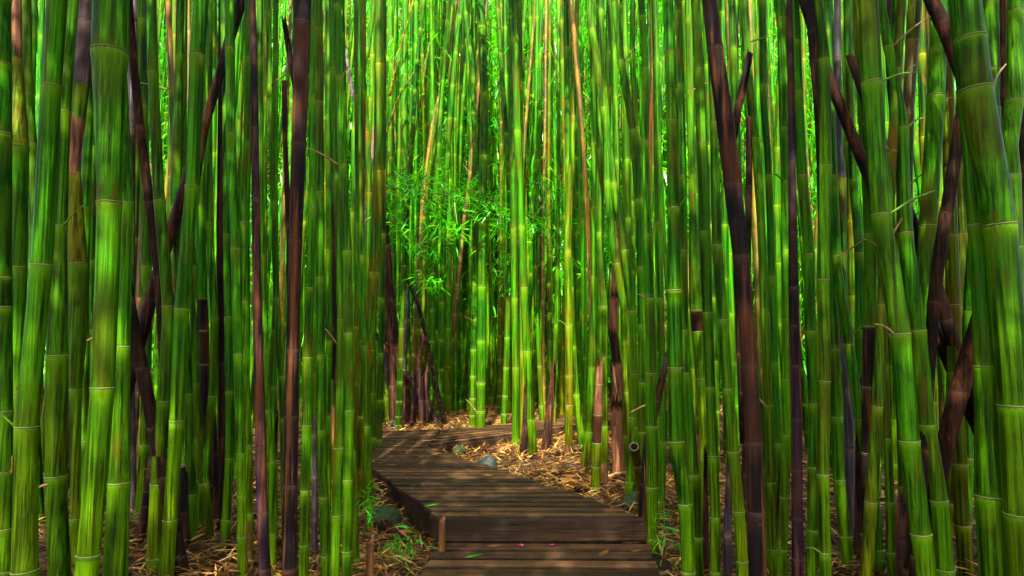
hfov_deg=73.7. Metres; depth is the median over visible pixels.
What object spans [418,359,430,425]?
bamboo stump
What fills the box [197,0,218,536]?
bamboo culm
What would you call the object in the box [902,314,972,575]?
bamboo culm
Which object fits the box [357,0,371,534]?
bamboo culm
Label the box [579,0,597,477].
bamboo culm
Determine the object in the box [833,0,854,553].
bamboo culm
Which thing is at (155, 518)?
bamboo culm
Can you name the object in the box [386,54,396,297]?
bamboo culm
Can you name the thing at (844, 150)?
bamboo culm
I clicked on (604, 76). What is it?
bamboo culm
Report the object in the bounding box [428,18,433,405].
bamboo culm
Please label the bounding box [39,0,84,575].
bamboo culm
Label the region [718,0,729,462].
bamboo culm
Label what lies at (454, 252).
bamboo culm
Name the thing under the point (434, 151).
bamboo culm
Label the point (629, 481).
bamboo culm
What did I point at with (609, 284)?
bamboo culm
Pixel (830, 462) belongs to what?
bamboo culm
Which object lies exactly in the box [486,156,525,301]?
leafy branch
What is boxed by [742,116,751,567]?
bamboo culm
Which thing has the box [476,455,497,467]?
stone
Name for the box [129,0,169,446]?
bamboo culm
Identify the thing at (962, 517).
bamboo culm
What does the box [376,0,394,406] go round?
bamboo culm
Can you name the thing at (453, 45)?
bamboo culm
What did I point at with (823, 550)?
bamboo culm
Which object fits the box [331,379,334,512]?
bamboo shoot
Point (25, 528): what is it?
bamboo culm
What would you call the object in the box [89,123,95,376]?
bamboo culm
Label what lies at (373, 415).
bamboo culm
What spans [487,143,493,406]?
bamboo culm
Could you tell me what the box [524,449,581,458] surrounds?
fallen culm
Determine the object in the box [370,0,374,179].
bamboo culm
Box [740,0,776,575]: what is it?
bamboo culm
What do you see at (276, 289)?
bamboo culm
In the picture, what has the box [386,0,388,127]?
bamboo culm
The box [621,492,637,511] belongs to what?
stone
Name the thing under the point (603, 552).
fallen leaf
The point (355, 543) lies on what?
bamboo culm
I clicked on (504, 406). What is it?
bamboo culm
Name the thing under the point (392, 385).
bamboo culm
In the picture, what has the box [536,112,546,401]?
bamboo culm
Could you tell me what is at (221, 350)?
bamboo culm
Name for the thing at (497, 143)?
bamboo foliage
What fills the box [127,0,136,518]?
bamboo culm
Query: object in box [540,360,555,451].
bamboo stump
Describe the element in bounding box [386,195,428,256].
leafy branch
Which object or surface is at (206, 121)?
bamboo culm
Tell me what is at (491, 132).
bamboo foliage
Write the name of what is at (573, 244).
bamboo culm
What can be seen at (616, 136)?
bamboo culm
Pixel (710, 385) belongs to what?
bamboo culm
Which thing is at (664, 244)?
bamboo culm
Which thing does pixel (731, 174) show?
bamboo culm
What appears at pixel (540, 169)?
bamboo culm
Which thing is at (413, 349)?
bamboo culm
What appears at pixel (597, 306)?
bamboo culm
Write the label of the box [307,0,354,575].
bamboo culm
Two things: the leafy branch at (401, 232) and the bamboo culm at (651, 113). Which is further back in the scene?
the leafy branch at (401, 232)
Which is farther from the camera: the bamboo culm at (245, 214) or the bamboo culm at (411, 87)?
the bamboo culm at (411, 87)
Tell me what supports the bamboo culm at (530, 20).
on the ground
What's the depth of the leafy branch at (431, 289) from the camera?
7.61 m
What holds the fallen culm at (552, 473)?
on the ground
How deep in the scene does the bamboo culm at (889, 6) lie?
5.00 m
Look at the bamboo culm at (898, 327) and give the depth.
2.29 m
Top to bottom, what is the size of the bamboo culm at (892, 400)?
6.696 m
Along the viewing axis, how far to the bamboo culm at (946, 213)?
2.60 m
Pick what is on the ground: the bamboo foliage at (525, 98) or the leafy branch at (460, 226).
the bamboo foliage at (525, 98)
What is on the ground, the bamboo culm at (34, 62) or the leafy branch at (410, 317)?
the bamboo culm at (34, 62)
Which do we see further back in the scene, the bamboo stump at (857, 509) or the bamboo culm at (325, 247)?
the bamboo culm at (325, 247)
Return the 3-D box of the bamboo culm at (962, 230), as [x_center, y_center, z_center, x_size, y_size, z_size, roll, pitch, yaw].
[2.232,-1.268,3.409,0.393,5.258,0.062,0,-4,0]
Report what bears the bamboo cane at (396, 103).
attached to the bamboo foliage at (409, 83)
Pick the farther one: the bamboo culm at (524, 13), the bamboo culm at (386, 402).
the bamboo culm at (524, 13)
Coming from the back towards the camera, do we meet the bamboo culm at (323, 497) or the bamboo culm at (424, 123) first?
the bamboo culm at (424, 123)
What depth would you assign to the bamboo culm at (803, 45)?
7.68 m
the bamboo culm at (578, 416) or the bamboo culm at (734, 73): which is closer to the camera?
the bamboo culm at (734, 73)
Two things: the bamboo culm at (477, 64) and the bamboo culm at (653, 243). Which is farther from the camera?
the bamboo culm at (477, 64)
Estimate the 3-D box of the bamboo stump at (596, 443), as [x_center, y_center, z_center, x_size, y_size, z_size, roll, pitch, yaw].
[0.579,0.962,4.694,0.098,1.008,0.071,0,-4,0]
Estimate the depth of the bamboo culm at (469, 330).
10.17 m
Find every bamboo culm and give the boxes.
[0,0,13,575]
[0,0,67,575]
[11,0,29,444]
[22,0,36,263]
[27,0,44,521]
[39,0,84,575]
[40,370,43,419]
[67,0,91,568]
[67,155,81,489]
[73,0,129,575]
[81,69,93,495]
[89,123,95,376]
[102,81,133,575]
[107,0,244,479]
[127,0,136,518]
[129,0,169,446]
[130,280,190,575]
[133,0,158,518]
[135,0,239,543]
[135,74,147,446]
[135,137,139,293]
[142,0,175,469]
[146,0,173,572]
[158,0,208,575]
[166,0,175,268]
[170,0,197,544]
[182,0,213,539]
[195,220,199,499]
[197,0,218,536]
[197,53,211,504]
[206,0,218,287]
[207,0,216,332]
[211,409,218,525]
[214,99,217,261]
[216,0,224,534]
[219,0,233,552]
[225,0,247,575]
[240,0,253,566]
[242,40,244,121]
[249,0,270,575]
[257,0,276,573]
[266,0,287,545]
[270,0,278,553]
[281,0,311,575]
[282,80,297,575]
[292,0,303,441]
[298,0,315,575]
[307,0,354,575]
[314,0,329,575]
[316,107,325,465]
[318,137,336,541]
[325,0,332,540]
[325,26,359,572]
[329,0,344,575]
[330,335,336,518]
[341,0,347,430]
[345,46,388,391]
[350,0,374,311]
[353,0,365,447]
[353,0,372,406]
[354,0,374,503]
[355,0,384,511]
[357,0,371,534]
[364,124,373,242]
[368,0,374,142]
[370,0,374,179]
[370,331,375,449]
[376,0,386,445]
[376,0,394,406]
[376,331,440,424]
[377,38,395,422]
[384,0,397,376]
[385,250,396,423]
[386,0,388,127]
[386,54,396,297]
[386,200,415,424]
[388,0,399,383]
[394,0,398,182]
[394,3,408,252]
[395,0,425,430]
[396,20,398,331]
[396,48,401,314]
[400,0,410,396]
[402,290,408,420]
[406,275,446,423]
[409,0,413,276]
[411,0,458,395]
[411,330,424,420]
[413,0,419,413]
[415,0,456,418]
[419,0,426,373]
[425,13,428,327]
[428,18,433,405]
[429,0,438,410]
[429,0,451,407]
[432,0,439,404]
[437,0,462,421]
[440,0,446,149]
[443,1,446,99]
[444,0,453,414]
[451,0,487,378]
[452,0,456,182]
[452,10,457,413]
[456,0,470,410]
[456,14,464,407]
[458,10,472,413]
[463,0,477,426]
[463,10,470,130]
[466,0,471,390]
[466,291,477,411]
[469,0,487,427]
[471,0,475,65]
[475,3,479,214]
[475,15,478,131]
[485,0,486,283]
[485,1,491,405]
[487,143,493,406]
[495,0,510,423]
[496,0,502,414]
[502,0,508,331]
[502,155,503,295]
[502,294,504,381]
[503,0,511,415]
[509,0,519,445]
[511,0,526,366]
[511,0,536,453]
[518,0,524,443]
[522,2,524,206]
[523,70,527,207]
[527,0,539,405]
[528,0,538,322]
[532,0,551,420]
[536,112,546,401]
[539,141,541,301]
[541,0,547,418]
[541,54,546,313]
[543,1,546,136]
[546,0,551,402]
[553,0,559,422]
[556,0,559,408]
[558,0,579,456]
[558,9,570,416]
[560,0,564,244]
[564,0,584,447]
[569,0,591,461]
[571,32,575,309]
[572,185,574,308]
[573,168,581,415]
[574,0,588,360]
[574,237,574,275]
[575,117,580,403]
[578,0,587,432]
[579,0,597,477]
[580,313,581,359]
[585,0,637,491]
[596,0,599,363]
[596,0,607,485]
[603,0,634,496]
[604,42,614,217]
[605,19,623,372]
[607,252,611,360]
[608,218,624,478]
[610,0,622,408]
[611,0,645,458]
[611,97,612,143]
[612,92,613,151]
[617,73,619,158]
[620,0,631,266]
[622,0,634,469]
[629,351,667,543]
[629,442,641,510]
[630,0,664,511]
[630,77,635,309]
[636,0,658,554]
[648,0,654,271]
[649,0,666,322]
[651,0,667,519]
[661,32,664,144]
[661,145,666,303]
[663,0,695,575]
[669,0,678,463]
[674,0,684,449]
[675,0,703,575]
[682,0,699,389]
[685,0,709,557]
[689,74,696,318]
[691,0,720,575]
[693,51,693,80]
[696,122,698,191]
[701,0,703,59]
[702,0,766,575]
[703,16,720,476]
[707,55,748,575]
[717,0,739,431]
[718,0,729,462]
[728,0,775,575]
[729,0,739,448]
[734,17,742,445]
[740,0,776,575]
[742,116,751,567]
[758,0,780,497]
[771,0,799,575]
[773,0,790,476]
[786,0,803,575]
[793,0,817,575]
[798,0,973,434]
[800,8,817,369]
[800,337,807,452]
[805,0,818,211]
[806,0,831,575]
[823,0,884,575]
[829,410,831,469]
[830,243,862,573]
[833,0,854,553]
[842,0,863,434]
[843,0,855,485]
[843,85,847,263]
[845,53,973,413]
[852,0,876,575]
[858,0,936,575]
[860,0,915,575]
[861,175,863,229]
[862,238,895,575]
[876,283,881,498]
[879,0,955,575]
[880,33,897,487]
[881,39,885,76]
[885,0,891,103]
[888,335,889,378]
[889,0,921,495]
[902,0,907,91]
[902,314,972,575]
[903,0,921,292]
[909,102,961,575]
[917,0,937,434]
[917,0,948,320]
[923,0,1023,235]
[938,157,944,288]
[942,8,974,575]
[946,96,967,539]
[948,0,1006,575]
[951,0,1023,575]
[962,245,972,534]
[962,313,973,502]
[969,0,1001,307]
[999,0,1005,117]
[1001,0,1023,292]
[1006,0,1006,37]
[1019,107,1023,230]
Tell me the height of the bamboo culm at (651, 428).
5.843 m
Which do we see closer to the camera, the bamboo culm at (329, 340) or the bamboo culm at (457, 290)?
the bamboo culm at (329, 340)
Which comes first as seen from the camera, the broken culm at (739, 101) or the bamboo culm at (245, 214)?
the broken culm at (739, 101)
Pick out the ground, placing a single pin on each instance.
(666, 564)
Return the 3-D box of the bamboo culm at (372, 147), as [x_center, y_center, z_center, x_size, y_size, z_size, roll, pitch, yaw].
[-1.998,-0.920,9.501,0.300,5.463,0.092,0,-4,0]
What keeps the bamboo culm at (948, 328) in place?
on the ground
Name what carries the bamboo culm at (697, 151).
on the ground
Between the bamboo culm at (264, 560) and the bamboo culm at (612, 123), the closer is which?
the bamboo culm at (264, 560)
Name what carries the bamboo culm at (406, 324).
on the ground
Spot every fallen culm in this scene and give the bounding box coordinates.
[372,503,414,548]
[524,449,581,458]
[526,466,589,478]
[574,484,624,492]
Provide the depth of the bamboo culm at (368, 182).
5.74 m
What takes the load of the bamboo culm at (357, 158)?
on the ground
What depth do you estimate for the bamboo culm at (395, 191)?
11.71 m
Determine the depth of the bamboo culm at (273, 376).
3.58 m
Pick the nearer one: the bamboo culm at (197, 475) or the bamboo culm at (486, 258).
the bamboo culm at (197, 475)
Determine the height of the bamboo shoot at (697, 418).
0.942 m
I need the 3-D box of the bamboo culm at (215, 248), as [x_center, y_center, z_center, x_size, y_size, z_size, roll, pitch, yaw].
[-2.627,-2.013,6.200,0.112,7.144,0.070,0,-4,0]
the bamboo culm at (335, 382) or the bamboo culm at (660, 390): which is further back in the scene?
the bamboo culm at (335, 382)
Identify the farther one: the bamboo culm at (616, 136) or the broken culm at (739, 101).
the bamboo culm at (616, 136)
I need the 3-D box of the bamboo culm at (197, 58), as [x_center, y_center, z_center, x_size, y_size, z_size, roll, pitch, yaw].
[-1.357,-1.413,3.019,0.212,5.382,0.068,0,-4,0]
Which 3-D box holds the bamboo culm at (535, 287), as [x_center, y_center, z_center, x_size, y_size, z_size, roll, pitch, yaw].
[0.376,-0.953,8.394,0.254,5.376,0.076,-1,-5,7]
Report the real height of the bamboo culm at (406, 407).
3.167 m
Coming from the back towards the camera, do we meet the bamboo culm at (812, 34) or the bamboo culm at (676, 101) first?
the bamboo culm at (676, 101)
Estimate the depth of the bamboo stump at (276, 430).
3.54 m
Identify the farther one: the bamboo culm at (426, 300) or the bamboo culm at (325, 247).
the bamboo culm at (426, 300)
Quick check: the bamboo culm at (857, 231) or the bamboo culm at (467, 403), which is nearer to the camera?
the bamboo culm at (857, 231)
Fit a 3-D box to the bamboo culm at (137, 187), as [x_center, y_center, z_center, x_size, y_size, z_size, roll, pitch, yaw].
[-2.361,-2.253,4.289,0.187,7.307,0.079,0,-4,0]
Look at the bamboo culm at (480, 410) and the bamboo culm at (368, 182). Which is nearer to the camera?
the bamboo culm at (368, 182)
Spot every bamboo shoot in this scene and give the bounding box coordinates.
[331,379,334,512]
[695,389,699,470]
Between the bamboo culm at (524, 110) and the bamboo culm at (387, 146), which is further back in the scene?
the bamboo culm at (524, 110)
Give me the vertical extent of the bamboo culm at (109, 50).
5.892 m
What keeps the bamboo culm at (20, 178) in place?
on the ground
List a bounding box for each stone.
[372,506,403,530]
[390,421,404,426]
[453,445,465,453]
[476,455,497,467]
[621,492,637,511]
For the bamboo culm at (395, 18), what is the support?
on the ground
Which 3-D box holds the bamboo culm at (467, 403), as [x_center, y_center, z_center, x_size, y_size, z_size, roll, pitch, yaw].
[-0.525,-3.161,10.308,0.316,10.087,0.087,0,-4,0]
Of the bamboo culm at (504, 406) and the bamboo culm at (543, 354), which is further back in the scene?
the bamboo culm at (543, 354)
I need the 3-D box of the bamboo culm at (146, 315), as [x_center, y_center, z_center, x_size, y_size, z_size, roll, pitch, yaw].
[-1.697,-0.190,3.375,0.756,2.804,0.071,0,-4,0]
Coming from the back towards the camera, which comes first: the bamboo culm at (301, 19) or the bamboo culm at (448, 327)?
the bamboo culm at (448, 327)
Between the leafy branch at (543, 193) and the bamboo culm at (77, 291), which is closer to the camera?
the bamboo culm at (77, 291)
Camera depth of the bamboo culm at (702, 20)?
6.26 m
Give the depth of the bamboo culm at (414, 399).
8.61 m
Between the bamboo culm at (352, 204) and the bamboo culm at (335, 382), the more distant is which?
the bamboo culm at (352, 204)
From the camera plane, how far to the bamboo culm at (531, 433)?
6.37 m
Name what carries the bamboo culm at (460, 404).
on the ground
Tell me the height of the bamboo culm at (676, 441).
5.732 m
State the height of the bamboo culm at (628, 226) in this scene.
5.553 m
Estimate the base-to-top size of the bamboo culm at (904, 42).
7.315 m
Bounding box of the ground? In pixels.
[39,350,978,575]
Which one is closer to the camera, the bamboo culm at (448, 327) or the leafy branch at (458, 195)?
the leafy branch at (458, 195)
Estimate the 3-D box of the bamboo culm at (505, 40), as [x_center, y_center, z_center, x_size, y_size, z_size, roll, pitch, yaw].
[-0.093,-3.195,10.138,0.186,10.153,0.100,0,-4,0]
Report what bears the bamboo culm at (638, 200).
on the ground
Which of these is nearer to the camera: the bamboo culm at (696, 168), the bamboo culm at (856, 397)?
the bamboo culm at (856, 397)
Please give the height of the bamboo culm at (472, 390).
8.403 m
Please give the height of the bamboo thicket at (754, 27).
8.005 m
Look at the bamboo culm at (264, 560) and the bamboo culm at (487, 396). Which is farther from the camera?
the bamboo culm at (487, 396)
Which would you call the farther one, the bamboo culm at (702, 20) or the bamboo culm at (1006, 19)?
the bamboo culm at (702, 20)
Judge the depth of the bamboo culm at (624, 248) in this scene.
4.62 m
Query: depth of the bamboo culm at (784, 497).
2.99 m
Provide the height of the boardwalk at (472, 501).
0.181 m
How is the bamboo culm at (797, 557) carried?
on the ground
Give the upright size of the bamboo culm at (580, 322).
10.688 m
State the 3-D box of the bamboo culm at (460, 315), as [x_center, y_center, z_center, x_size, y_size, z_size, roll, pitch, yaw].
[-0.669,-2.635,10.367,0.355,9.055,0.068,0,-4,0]
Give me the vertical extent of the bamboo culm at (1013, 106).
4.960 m
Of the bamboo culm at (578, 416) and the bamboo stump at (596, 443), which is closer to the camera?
the bamboo stump at (596, 443)
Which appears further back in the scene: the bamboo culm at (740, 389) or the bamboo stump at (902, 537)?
the bamboo culm at (740, 389)
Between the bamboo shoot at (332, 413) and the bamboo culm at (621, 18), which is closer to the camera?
the bamboo shoot at (332, 413)
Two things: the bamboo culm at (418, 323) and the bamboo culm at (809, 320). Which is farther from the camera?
the bamboo culm at (418, 323)
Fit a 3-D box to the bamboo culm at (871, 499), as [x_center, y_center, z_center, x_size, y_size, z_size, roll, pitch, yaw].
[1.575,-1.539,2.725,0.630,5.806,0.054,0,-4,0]
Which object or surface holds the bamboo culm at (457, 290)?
on the ground
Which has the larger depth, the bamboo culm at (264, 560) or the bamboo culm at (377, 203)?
the bamboo culm at (377, 203)
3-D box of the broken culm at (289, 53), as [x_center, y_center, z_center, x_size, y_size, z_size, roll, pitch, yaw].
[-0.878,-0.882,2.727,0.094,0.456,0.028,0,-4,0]
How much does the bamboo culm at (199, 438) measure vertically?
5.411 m
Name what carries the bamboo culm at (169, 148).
on the ground
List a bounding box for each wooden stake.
[366,536,373,575]
[438,516,445,551]
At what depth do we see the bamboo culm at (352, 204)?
5.67 m
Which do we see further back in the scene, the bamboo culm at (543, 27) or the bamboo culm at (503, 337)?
the bamboo culm at (543, 27)
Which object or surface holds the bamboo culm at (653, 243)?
on the ground
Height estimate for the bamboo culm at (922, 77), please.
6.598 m
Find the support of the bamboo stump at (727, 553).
on the ground
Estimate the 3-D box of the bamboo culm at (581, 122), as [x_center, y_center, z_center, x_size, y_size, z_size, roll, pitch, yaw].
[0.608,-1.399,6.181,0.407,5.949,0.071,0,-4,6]
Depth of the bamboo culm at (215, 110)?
6.57 m
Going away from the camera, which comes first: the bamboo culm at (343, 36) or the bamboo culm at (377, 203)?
the bamboo culm at (377, 203)
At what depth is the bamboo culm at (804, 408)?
6.30 m
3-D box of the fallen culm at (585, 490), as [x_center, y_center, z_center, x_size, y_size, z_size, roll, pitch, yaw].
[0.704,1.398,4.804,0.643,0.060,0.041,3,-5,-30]
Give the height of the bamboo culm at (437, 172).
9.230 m
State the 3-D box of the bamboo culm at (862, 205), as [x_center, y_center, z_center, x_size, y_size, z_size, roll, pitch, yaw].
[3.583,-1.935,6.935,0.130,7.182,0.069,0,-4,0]
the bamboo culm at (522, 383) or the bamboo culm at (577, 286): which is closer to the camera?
the bamboo culm at (522, 383)
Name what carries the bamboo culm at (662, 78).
on the ground
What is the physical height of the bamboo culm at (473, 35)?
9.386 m
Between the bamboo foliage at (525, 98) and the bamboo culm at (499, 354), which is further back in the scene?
the bamboo foliage at (525, 98)
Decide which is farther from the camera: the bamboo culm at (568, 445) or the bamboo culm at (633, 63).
the bamboo culm at (568, 445)
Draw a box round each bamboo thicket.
[35,0,324,480]
[135,0,937,408]
[678,0,999,464]
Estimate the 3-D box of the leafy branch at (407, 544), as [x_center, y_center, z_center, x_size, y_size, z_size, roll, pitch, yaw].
[-0.534,1.290,3.297,0.327,0.278,0.398,3,-5,-31]
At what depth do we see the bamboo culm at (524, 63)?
12.64 m
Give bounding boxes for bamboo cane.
[386,42,429,190]
[386,71,413,134]
[388,0,413,95]
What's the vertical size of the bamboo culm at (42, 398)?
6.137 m
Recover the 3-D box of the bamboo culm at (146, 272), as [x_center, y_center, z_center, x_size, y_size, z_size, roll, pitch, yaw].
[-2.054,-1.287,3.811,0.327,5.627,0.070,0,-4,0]
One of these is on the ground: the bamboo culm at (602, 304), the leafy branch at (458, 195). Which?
the bamboo culm at (602, 304)
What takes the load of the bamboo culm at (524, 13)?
on the ground
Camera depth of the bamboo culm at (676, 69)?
6.28 m
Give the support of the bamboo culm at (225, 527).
on the ground
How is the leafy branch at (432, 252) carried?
attached to the leafy branch at (401, 232)
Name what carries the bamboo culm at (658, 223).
on the ground
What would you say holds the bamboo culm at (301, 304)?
on the ground
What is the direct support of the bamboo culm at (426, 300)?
on the ground
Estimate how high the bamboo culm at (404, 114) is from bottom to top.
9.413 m
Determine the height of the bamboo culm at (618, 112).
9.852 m
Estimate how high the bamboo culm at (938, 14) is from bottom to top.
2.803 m
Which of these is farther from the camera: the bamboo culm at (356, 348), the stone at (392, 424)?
the stone at (392, 424)
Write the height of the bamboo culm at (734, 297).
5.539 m
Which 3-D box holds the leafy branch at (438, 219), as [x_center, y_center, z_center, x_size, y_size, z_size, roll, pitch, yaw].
[-0.896,-0.763,7.585,0.462,0.666,0.462,3,-5,-34]
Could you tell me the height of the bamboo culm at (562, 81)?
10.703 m
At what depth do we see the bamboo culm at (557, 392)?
10.59 m
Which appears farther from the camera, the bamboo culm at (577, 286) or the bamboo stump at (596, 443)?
the bamboo culm at (577, 286)
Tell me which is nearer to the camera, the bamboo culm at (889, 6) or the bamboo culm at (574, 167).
the bamboo culm at (889, 6)
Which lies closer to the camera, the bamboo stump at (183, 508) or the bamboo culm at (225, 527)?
the bamboo stump at (183, 508)
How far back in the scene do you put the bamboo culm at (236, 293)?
3.09 m
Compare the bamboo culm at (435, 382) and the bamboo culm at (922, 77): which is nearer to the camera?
the bamboo culm at (922, 77)
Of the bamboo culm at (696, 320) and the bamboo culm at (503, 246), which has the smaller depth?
the bamboo culm at (696, 320)
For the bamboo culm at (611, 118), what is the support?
on the ground
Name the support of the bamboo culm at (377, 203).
on the ground
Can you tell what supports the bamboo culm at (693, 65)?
on the ground
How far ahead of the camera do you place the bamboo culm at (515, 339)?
7.01 m
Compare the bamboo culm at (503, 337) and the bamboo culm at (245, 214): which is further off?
the bamboo culm at (503, 337)
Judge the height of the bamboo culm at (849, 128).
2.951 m
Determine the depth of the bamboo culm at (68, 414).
4.78 m
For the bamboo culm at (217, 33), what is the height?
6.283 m
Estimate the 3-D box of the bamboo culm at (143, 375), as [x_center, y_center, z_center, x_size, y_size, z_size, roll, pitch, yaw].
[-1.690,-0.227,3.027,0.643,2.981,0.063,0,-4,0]
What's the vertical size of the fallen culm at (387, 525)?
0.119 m
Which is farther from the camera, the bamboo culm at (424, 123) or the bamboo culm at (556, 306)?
the bamboo culm at (424, 123)
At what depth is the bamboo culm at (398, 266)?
10.40 m
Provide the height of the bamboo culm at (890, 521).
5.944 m
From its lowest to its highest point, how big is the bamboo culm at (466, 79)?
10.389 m
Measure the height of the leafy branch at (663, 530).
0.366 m
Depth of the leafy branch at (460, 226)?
7.38 m
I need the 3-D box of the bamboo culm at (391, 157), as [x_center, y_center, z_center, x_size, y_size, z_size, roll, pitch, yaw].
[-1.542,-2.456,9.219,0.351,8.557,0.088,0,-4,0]
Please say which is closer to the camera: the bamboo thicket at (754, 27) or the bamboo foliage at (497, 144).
the bamboo thicket at (754, 27)
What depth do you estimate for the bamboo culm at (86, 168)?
3.53 m
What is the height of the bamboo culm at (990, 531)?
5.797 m
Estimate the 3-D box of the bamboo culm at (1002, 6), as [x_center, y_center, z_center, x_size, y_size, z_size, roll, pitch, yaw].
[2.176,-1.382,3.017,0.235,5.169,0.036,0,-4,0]
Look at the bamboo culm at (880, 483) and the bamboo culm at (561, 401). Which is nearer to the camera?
the bamboo culm at (880, 483)
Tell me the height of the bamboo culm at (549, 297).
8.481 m
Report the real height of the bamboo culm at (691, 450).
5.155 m
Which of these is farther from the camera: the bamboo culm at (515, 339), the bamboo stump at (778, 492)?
the bamboo culm at (515, 339)
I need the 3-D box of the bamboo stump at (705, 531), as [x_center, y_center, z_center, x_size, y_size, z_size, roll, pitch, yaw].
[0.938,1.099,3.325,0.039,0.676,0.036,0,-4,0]
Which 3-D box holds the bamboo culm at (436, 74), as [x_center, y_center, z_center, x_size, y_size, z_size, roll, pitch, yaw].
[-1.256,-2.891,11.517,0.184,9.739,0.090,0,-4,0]
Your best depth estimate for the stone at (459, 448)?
6.33 m
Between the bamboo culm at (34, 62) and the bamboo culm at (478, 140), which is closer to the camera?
the bamboo culm at (34, 62)
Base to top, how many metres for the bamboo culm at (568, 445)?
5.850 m
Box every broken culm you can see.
[282,14,292,87]
[733,48,752,140]
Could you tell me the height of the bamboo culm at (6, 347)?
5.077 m
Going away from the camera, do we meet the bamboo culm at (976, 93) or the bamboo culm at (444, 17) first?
the bamboo culm at (976, 93)
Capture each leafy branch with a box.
[349,162,548,257]
[355,479,382,527]
[376,524,439,573]
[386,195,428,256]
[396,300,428,345]
[403,270,449,299]
[409,235,445,275]
[415,192,454,245]
[429,203,475,254]
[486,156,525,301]
[527,174,586,278]
[645,509,680,567]
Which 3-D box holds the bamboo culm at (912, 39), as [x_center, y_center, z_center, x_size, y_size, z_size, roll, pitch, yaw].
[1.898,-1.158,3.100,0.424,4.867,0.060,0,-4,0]
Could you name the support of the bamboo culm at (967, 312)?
on the ground
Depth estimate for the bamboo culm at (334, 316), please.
3.94 m
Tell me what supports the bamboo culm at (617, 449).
on the ground
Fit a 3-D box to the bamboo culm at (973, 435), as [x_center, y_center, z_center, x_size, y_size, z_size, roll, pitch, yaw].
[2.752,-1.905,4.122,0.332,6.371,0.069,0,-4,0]
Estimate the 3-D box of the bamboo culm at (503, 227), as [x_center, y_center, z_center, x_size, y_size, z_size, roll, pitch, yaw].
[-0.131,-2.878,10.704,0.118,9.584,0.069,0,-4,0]
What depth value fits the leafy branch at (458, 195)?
7.64 m
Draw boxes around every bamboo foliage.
[35,0,918,380]
[35,0,955,355]
[35,0,955,399]
[161,1,808,325]
[348,28,563,224]
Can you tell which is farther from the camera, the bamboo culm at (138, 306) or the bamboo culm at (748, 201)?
the bamboo culm at (138, 306)
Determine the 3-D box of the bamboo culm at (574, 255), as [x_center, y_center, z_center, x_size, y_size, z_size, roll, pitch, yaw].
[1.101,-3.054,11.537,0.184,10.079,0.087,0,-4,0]
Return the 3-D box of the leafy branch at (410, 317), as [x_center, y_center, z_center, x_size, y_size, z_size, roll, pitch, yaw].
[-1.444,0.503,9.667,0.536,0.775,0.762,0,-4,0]
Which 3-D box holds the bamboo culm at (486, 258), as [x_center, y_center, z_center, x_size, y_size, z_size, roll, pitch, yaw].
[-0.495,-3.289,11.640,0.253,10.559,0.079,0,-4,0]
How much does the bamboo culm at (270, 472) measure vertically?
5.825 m
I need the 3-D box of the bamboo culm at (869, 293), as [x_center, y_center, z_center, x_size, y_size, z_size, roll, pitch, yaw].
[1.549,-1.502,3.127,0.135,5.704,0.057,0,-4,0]
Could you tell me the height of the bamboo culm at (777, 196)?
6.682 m
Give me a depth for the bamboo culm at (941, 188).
5.44 m
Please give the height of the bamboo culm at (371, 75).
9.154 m
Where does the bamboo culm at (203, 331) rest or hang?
on the ground
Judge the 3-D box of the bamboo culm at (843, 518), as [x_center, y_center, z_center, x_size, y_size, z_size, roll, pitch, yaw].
[1.563,-1.472,3.312,0.176,5.600,0.062,-1,-5,15]
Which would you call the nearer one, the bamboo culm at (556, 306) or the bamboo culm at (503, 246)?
the bamboo culm at (556, 306)
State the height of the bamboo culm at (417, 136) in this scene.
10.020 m
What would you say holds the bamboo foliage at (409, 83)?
attached to the bamboo culm at (418, 323)
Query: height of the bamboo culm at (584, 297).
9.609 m
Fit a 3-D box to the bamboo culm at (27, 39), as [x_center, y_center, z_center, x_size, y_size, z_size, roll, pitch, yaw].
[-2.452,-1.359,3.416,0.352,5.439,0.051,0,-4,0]
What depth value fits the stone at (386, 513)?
4.15 m
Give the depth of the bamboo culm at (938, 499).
2.58 m
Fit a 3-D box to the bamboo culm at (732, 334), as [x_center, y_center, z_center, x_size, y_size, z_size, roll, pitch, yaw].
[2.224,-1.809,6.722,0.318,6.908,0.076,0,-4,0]
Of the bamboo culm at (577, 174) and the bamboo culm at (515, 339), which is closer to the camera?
the bamboo culm at (515, 339)
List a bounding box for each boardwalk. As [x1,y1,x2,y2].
[371,414,646,543]
[420,543,659,575]
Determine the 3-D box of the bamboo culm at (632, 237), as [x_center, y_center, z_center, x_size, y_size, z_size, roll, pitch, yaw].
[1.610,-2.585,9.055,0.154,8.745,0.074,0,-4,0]
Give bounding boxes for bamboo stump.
[178,467,189,550]
[275,410,278,454]
[311,413,317,559]
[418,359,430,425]
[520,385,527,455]
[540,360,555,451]
[590,355,602,495]
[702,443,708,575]
[723,457,731,575]
[777,453,787,575]
[854,376,861,560]
[895,488,910,575]
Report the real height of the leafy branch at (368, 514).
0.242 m
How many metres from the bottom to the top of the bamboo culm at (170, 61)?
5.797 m

